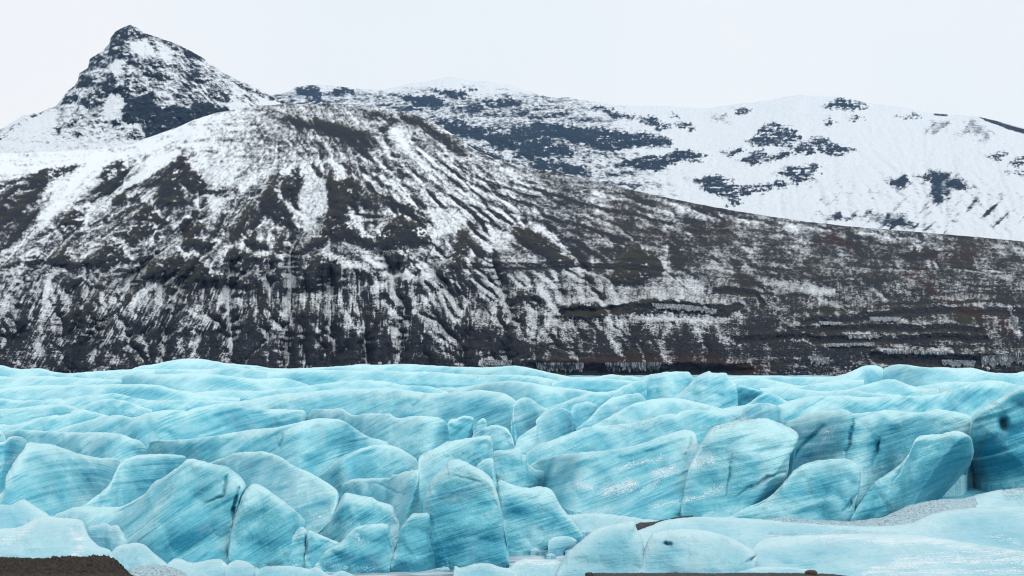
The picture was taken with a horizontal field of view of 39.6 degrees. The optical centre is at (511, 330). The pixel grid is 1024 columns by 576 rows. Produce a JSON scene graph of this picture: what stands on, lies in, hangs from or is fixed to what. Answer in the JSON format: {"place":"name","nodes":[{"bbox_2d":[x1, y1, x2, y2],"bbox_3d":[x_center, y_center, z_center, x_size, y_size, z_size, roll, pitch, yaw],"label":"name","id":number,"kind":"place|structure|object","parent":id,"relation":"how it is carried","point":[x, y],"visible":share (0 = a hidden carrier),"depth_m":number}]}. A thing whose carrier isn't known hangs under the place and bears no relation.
{"place":"outdoors","nodes":[
{"label":"outdoors","id":0,"kind":"place"},
{"bbox_2d":[0,554,133,575],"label":"bank","id":1,"kind":"structure","parent":0,"point":[94,565],"depth_m":38.92},
{"bbox_2d":[0,365,154,378],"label":"ice ridge","id":2,"kind":"structure","parent":0,"point":[6,371],"depth_m":342.08},
{"bbox_2d":[0,25,286,153],"bbox_3d":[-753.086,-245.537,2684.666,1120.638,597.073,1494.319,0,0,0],"label":"mountain","id":3,"kind":"structure","parent":0,"point":[133,84],"depth_m":2235.69},
{"bbox_2d":[325,555,564,575],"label":"frozen water","id":4,"kind":"structure","parent":0,"point":[513,559],"depth_m":117.31},
{"bbox_2d":[112,543,166,570],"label":"ice block","id":5,"kind":"structure","parent":4,"relation":"in","point":[128,557],"depth_m":119.30},
{"bbox_2d":[128,565,186,575],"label":"block","id":6,"kind":"object","parent":4,"relation":"on","point":[154,570],"visible":0.97,"depth_m":114.90},
{"bbox_2d":[165,558,228,575],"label":"ice block","id":7,"kind":"structure","parent":4,"relation":"on","point":[214,567],"depth_m":115.62},
{"bbox_2d":[225,560,258,575],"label":"ice block","id":8,"kind":"structure","parent":4,"relation":"on","point":[239,568],"depth_m":115.11},
{"bbox_2d":[255,566,330,575],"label":"ice block","id":9,"kind":"structure","parent":4,"relation":"on","point":[283,571],"depth_m":114.33},
{"bbox_2d":[305,530,338,568],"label":"ice block","id":10,"kind":"structure","parent":4,"relation":"in","point":[318,546],"depth_m":118.88},
{"bbox_2d":[331,571,353,575],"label":"ice block","id":11,"kind":"structure","parent":4,"relation":"on","point":[341,573],"depth_m":113.97},
{"bbox_2d":[315,523,393,572],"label":"ice block","id":12,"kind":"structure","parent":4,"relation":"on","point":[368,548],"depth_m":117.88},
{"bbox_2d":[390,513,435,571],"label":"ice block","id":13,"kind":"structure","parent":4,"relation":"in","point":[413,552],"depth_m":118.06},
{"bbox_2d":[453,563,516,575],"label":"ice block","id":14,"kind":"structure","parent":4,"relation":"on","point":[483,569],"depth_m":114.06},
{"bbox_2d":[509,559,560,575],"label":"ice block","id":15,"kind":"structure","parent":4,"relation":"on","point":[530,567],"depth_m":114.56},
{"bbox_2d":[530,548,539,554],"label":"ice chunk","id":16,"kind":"object","parent":4,"relation":"on","point":[533,551],"visible":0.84,"depth_m":126.47},
{"bbox_2d":[538,550,547,554],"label":"ice chunk","id":17,"kind":"object","parent":4,"relation":"on","point":[540,552],"visible":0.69,"depth_m":126.19},
{"bbox_2d":[546,553,555,558],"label":"ice chunk","id":18,"kind":"object","parent":4,"relation":"on","point":[550,556],"visible":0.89,"depth_m":124.18},
{"bbox_2d":[555,521,643,575],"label":"ice block","id":19,"kind":"structure","parent":4,"relation":"on","point":[617,548],"depth_m":115.01},
{"bbox_2d":[638,529,756,572],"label":"ice block","id":20,"kind":"structure","parent":4,"relation":"on","point":[685,551],"depth_m":115.58},
{"bbox_2d":[736,567,807,572],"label":"ice block","id":21,"kind":"structure","parent":4,"relation":"on","point":[773,570],"depth_m":114.75},
{"bbox_2d":[752,533,1023,575],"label":"ice block","id":22,"kind":"structure","parent":4,"relation":"in","point":[878,554],"depth_m":118.69},
{"bbox_2d":[0,375,985,508],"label":"glacier","id":23,"kind":"object","parent":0,"point":[970,492],"depth_m":399.65},
{"bbox_2d":[0,431,5,441],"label":"ice block","id":24,"kind":"structure","parent":23,"relation":"on","point":[2,437],"depth_m":200.36},
{"bbox_2d":[0,436,27,488],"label":"ice block","id":25,"kind":"structure","parent":23,"relation":"on","point":[11,448],"depth_m":174.59},
{"bbox_2d":[0,499,49,528],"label":"ice block","id":26,"kind":"structure","parent":23,"relation":"on","point":[22,512],"depth_m":138.42},
{"bbox_2d":[0,404,78,424],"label":"ice ridge","id":27,"kind":"structure","parent":23,"relation":"on","point":[13,416],"depth_m":236.65},
{"bbox_2d":[0,409,107,433],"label":"ice ridge","id":28,"kind":"structure","parent":23,"relation":"on","point":[52,423],"depth_m":223.91},
{"bbox_2d":[0,516,114,558],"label":"ice block","id":29,"kind":"structure","parent":23,"relation":"on","point":[44,537],"depth_m":120.77},
{"bbox_2d":[0,442,120,515],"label":"ice block","id":30,"kind":"structure","parent":23,"relation":"on","point":[51,480],"depth_m":148.31},
{"bbox_2d":[0,376,121,387],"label":"ice ridge","id":31,"kind":"structure","parent":23,"relation":"on","point":[5,382],"depth_m":321.66},
{"bbox_2d":[4,429,147,461],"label":"ice ridge","id":32,"kind":"structure","parent":23,"relation":"on","point":[121,447],"depth_m":187.25},
{"bbox_2d":[87,523,125,550],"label":"ice block","id":33,"kind":"structure","parent":23,"relation":"on","point":[107,536],"depth_m":125.70},
{"bbox_2d":[81,399,151,416],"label":"ice ridge","id":34,"kind":"structure","parent":23,"relation":"on","point":[109,407],"depth_m":254.00},
{"bbox_2d":[50,454,185,516],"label":"ice block","id":35,"kind":"structure","parent":23,"relation":"on","point":[135,477],"depth_m":152.68},
{"bbox_2d":[0,393,238,411],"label":"ice ridge","id":36,"kind":"structure","parent":23,"relation":"on","point":[79,402],"depth_m":258.04},
{"bbox_2d":[0,384,239,400],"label":"ice ridge","id":37,"kind":"structure","parent":23,"relation":"on","point":[139,391],"depth_m":286.92},
{"bbox_2d":[53,459,245,564],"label":"ice block","id":38,"kind":"structure","parent":23,"relation":"on","point":[186,510],"depth_m":123.68},
{"bbox_2d":[52,403,306,453],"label":"ice ridge","id":39,"kind":"structure","parent":23,"relation":"on","point":[145,429],"depth_m":209.87},
{"bbox_2d":[104,373,308,392],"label":"ice ridge","id":40,"kind":"structure","parent":23,"relation":"on","point":[196,382],"depth_m":306.75},
{"bbox_2d":[137,367,277,378],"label":"ice ridge","id":41,"kind":"structure","parent":23,"relation":"on","point":[243,372],"depth_m":352.80},
{"bbox_2d":[133,358,287,371],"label":"ice ridge","id":42,"kind":"structure","parent":23,"relation":"on","point":[189,363],"depth_m":364.00},
{"bbox_2d":[228,484,305,568],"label":"ice block","id":43,"kind":"structure","parent":23,"relation":"on","point":[267,524],"depth_m":120.27},
{"bbox_2d":[149,418,387,476],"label":"ice ridge","id":44,"kind":"structure","parent":23,"relation":"on","point":[317,447],"depth_m":176.90},
{"bbox_2d":[210,451,338,533],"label":"ice block","id":45,"kind":"structure","parent":23,"relation":"on","point":[312,500],"depth_m":145.89},
{"bbox_2d":[287,527,307,567],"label":"ice block","id":46,"kind":"structure","parent":23,"relation":"on","point":[296,558],"depth_m":119.30},
{"bbox_2d":[195,380,447,400],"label":"ice ridge","id":47,"kind":"structure","parent":23,"relation":"on","point":[242,395],"depth_m":295.42},
{"bbox_2d":[318,493,399,550],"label":"ice block","id":48,"kind":"structure","parent":23,"relation":"on","point":[352,512],"depth_m":126.24},
{"bbox_2d":[318,444,417,503],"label":"ice block","id":49,"kind":"structure","parent":23,"relation":"on","point":[380,461],"depth_m":162.94},
{"bbox_2d":[235,387,515,433],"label":"ice ridge","id":50,"kind":"structure","parent":23,"relation":"on","point":[493,408],"depth_m":240.13},
{"bbox_2d":[307,408,448,460],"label":"ice ridge","id":51,"kind":"structure","parent":23,"relation":"on","point":[416,437],"depth_m":190.69},
{"bbox_2d":[341,470,419,527],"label":"ice block","id":52,"kind":"structure","parent":23,"relation":"on","point":[400,493],"depth_m":141.30},
{"bbox_2d":[267,370,557,387],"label":"ice ridge","id":53,"kind":"structure","parent":23,"relation":"on","point":[417,378],"depth_m":329.96},
{"bbox_2d":[251,364,639,380],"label":"ice ridge","id":54,"kind":"structure","parent":23,"relation":"on","point":[512,370],"depth_m":360.41},
{"bbox_2d":[418,435,492,512],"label":"ice block","id":55,"kind":"structure","parent":23,"relation":"on","point":[474,451],"depth_m":159.65},
{"bbox_2d":[447,416,473,440],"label":"ice block","id":56,"kind":"structure","parent":23,"relation":"on","point":[461,427],"depth_m":205.21},
{"bbox_2d":[423,459,508,569],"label":"ice block","id":57,"kind":"structure","parent":23,"relation":"on","point":[461,506],"depth_m":120.02},
{"bbox_2d":[475,418,486,432],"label":"ice block","id":58,"kind":"structure","parent":23,"relation":"on","point":[481,423],"depth_m":208.29},
{"bbox_2d":[476,458,497,492],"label":"ice block","id":59,"kind":"structure","parent":23,"relation":"on","point":[487,466],"depth_m":136.07},
{"bbox_2d":[471,425,514,451],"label":"ice block","id":60,"kind":"structure","parent":23,"relation":"on","point":[501,437],"depth_m":197.17},
{"bbox_2d":[438,381,591,407],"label":"ice ridge","id":61,"kind":"structure","parent":23,"relation":"on","point":[545,396],"depth_m":271.32},
{"bbox_2d":[493,448,544,487],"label":"ice block","id":62,"kind":"structure","parent":23,"relation":"on","point":[513,467],"depth_m":167.15},
{"bbox_2d":[511,397,547,445],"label":"ice ridge","id":63,"kind":"structure","parent":23,"relation":"on","point":[527,412],"depth_m":211.07},
{"bbox_2d":[497,480,582,555],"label":"ice block","id":64,"kind":"structure","parent":23,"relation":"on","point":[538,517],"depth_m":128.49},
{"bbox_2d":[515,407,572,454],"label":"ice ridge","id":65,"kind":"structure","parent":23,"relation":"on","point":[553,423],"depth_m":209.16},
{"bbox_2d":[548,536,576,556],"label":"ice block","id":66,"kind":"structure","parent":23,"relation":"on","point":[559,546],"depth_m":126.12},
{"bbox_2d":[570,401,597,431],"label":"ice ridge","id":67,"kind":"structure","parent":23,"relation":"on","point":[582,412],"depth_m":229.55},
{"bbox_2d":[581,530,586,537],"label":"ice chunk","id":68,"kind":"object","parent":23,"relation":"on","point":[584,532],"visible":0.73,"depth_m":135.68},
{"bbox_2d":[552,378,633,391],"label":"ice ridge","id":69,"kind":"structure","parent":23,"relation":"on","point":[597,385],"depth_m":315.94},
{"bbox_2d":[546,380,647,410],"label":"ice ridge","id":70,"kind":"structure","parent":23,"relation":"on","point":[598,399],"depth_m":259.07},
{"bbox_2d":[576,393,645,430],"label":"ice ridge","id":71,"kind":"structure","parent":23,"relation":"on","point":[609,407],"depth_m":238.41},
{"bbox_2d":[568,513,658,534],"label":"ice ridge","id":72,"kind":"structure","parent":23,"relation":"on","point":[589,523],"depth_m":138.10},
{"bbox_2d":[530,430,730,519],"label":"ice slope","id":73,"kind":"structure","parent":23,"relation":"on","point":[646,480],"depth_m":151.43},
{"bbox_2d":[525,403,779,464],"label":"ice ridge","id":74,"kind":"structure","parent":23,"relation":"on","point":[699,423],"depth_m":194.88},
{"bbox_2d":[592,398,721,426],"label":"ice ridge","id":75,"kind":"structure","parent":23,"relation":"on","point":[641,411],"depth_m":229.80},
{"bbox_2d":[636,515,692,529],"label":"debris ridge","id":76,"kind":"structure","parent":23,"relation":"on","point":[640,525],"depth_m":136.93},
{"bbox_2d":[636,371,693,399],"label":"ice block","id":77,"kind":"structure","parent":23,"relation":"on","point":[667,384],"depth_m":274.51},
{"bbox_2d":[674,371,737,408],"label":"ice block","id":78,"kind":"structure","parent":23,"relation":"on","point":[719,390],"depth_m":268.66},
{"bbox_2d":[680,418,798,516],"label":"ice block","id":79,"kind":"structure","parent":23,"relation":"on","point":[736,466],"depth_m":146.72},
{"bbox_2d":[737,385,765,405],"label":"ice ridge","id":80,"kind":"structure","parent":23,"relation":"on","point":[746,395],"depth_m":270.29},
{"bbox_2d":[746,393,787,404],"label":"ice ridge","id":81,"kind":"structure","parent":23,"relation":"on","point":[773,399],"depth_m":264.14},
{"bbox_2d":[728,376,828,385],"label":"ice ridge","id":82,"kind":"structure","parent":23,"relation":"on","point":[800,381],"depth_m":330.03},
{"bbox_2d":[727,458,860,520],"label":"ice block","id":83,"kind":"structure","parent":23,"relation":"on","point":[827,489],"depth_m":142.30},
{"bbox_2d":[732,378,863,390],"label":"ice ridge","id":84,"kind":"structure","parent":23,"relation":"on","point":[834,385],"depth_m":309.36},
{"bbox_2d":[760,385,900,400],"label":"ice ridge","id":85,"kind":"structure","parent":23,"relation":"on","point":[786,393],"depth_m":289.23},
{"bbox_2d":[638,506,1023,550],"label":"ice block","id":86,"kind":"structure","parent":23,"relation":"on","point":[998,526],"depth_m":131.71},
{"bbox_2d":[816,365,882,384],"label":"ice ridge","id":87,"kind":"structure","parent":23,"relation":"on","point":[867,374],"depth_m":319.67},
{"bbox_2d":[786,409,972,510],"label":"ice wall","id":88,"kind":"structure","parent":23,"relation":"on","point":[874,446],"depth_m":159.53},
{"bbox_2d":[835,379,938,395],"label":"ice ridge","id":89,"kind":"structure","parent":23,"relation":"on","point":[890,386],"depth_m":293.77},
{"bbox_2d":[763,488,1023,525],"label":"debris ridge","id":90,"kind":"structure","parent":23,"relation":"on","point":[911,513],"depth_m":140.26},
{"bbox_2d":[777,380,1023,425],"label":"ice ridge","id":91,"kind":"structure","parent":23,"relation":"on","point":[971,399],"depth_m":239.47},
{"bbox_2d":[850,431,973,520],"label":"ice block","id":92,"kind":"structure","parent":23,"relation":"on","point":[932,467],"depth_m":151.91},
{"bbox_2d":[918,381,972,392],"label":"ice ridge","id":93,"kind":"structure","parent":23,"relation":"on","point":[943,386],"depth_m":300.62},
{"bbox_2d":[883,364,1023,386],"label":"ice ridge","id":94,"kind":"structure","parent":23,"relation":"on","point":[915,376],"depth_m":309.70},
{"bbox_2d":[969,387,1023,491],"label":"ice wall","id":95,"kind":"structure","parent":23,"relation":"on","point":[996,432],"depth_m":165.14},
{"bbox_2d":[971,489,1023,507],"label":"ice block","id":96,"kind":"structure","parent":23,"relation":"on","point":[1010,497],"depth_m":147.03},
{"bbox_2d":[0,104,1023,375],"bbox_3d":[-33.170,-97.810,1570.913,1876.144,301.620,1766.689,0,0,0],"label":"hill","id":97,"kind":"structure","parent":0,"point":[304,236],"depth_m":872.10},
{"bbox_2d":[483,359,511,366],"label":"snow patch","id":98,"kind":"object","parent":97,"relation":"on","point":[498,362],"visible":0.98,"depth_m":707.14},
{"bbox_2d":[536,362,583,372],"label":"icicle curtain","id":99,"kind":"object","parent":97,"relation":"hanging from","point":[556,366],"visible":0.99,"depth_m":703.94},
{"bbox_2d":[605,362,660,372],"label":"icicle curtain","id":100,"kind":"object","parent":97,"relation":"hanging from","point":[641,366],"visible":1,"depth_m":700.33},
{"bbox_2d":[652,303,716,314],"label":"icicle curtain","id":101,"kind":"object","parent":97,"relation":"hanging from","point":[678,307],"visible":1,"depth_m":776.42},
{"bbox_2d":[809,356,829,365],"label":"icicle curtain","id":102,"kind":"object","parent":97,"relation":"on","point":[822,360],"visible":1,"depth_m":708.36},
{"bbox_2d":[819,321,842,325],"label":"icicle curtain","id":103,"kind":"object","parent":97,"relation":"on","point":[828,323],"visible":1,"depth_m":759.32},
{"bbox_2d":[827,342,873,346],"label":"icicle curtain","id":104,"kind":"object","parent":97,"relation":"on","point":[849,344],"visible":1,"depth_m":726.29},
{"bbox_2d":[847,334,879,339],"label":"icicle curtain","id":105,"kind":"object","parent":97,"relation":"on","point":[860,336],"visible":1,"depth_m":739.81},
{"bbox_2d":[869,316,900,321],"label":"icicle curtain","id":106,"kind":"object","parent":97,"relation":"on","point":[884,319],"visible":1,"depth_m":772.51},
{"bbox_2d":[883,350,948,354],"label":"rock ledge","id":107,"kind":"object","parent":97,"relation":"on","point":[916,352],"visible":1,"depth_m":714.51},
{"bbox_2d":[941,359,975,367],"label":"rock ledge","id":108,"kind":"object","parent":97,"relation":"on","point":[958,363],"visible":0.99,"depth_m":708.94},
{"bbox_2d":[980,352,1023,368],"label":"icicle curtain","id":109,"kind":"object","parent":97,"relation":"on","point":[1005,359],"visible":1,"depth_m":712.15},
{"bbox_2d":[1010,308,1017,330],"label":"frozen waterfall","id":110,"kind":"structure","parent":97,"relation":"on","point":[1014,322],"depth_m":775.49},
{"bbox_2d":[0,0,1023,128],"label":"sky","id":111,"kind":"structure","parent":0,"point":[950,57]},
{"bbox_2d":[585,572,593,575],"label":"rock","id":112,"kind":"object","parent":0,"point":[589,574],"visible":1,"depth_m":106.32},
{"bbox_2d":[271,77,1023,241],"bbox_3d":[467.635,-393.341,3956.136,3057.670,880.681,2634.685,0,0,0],"label":"mountains","id":113,"kind":"structure","parent":0,"point":[840,161],"depth_m":3676.72},
{"bbox_2d":[593,572,844,575],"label":"gravel bar","id":114,"kind":"object","parent":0,"point":[701,574],"visible":0.97,"depth_m":106.55},
{"bbox_2d":[804,570,816,574],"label":"rock","id":115,"kind":"object","parent":114,"relation":"on","point":[810,572],"visible":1,"depth_m":106.22}
]}

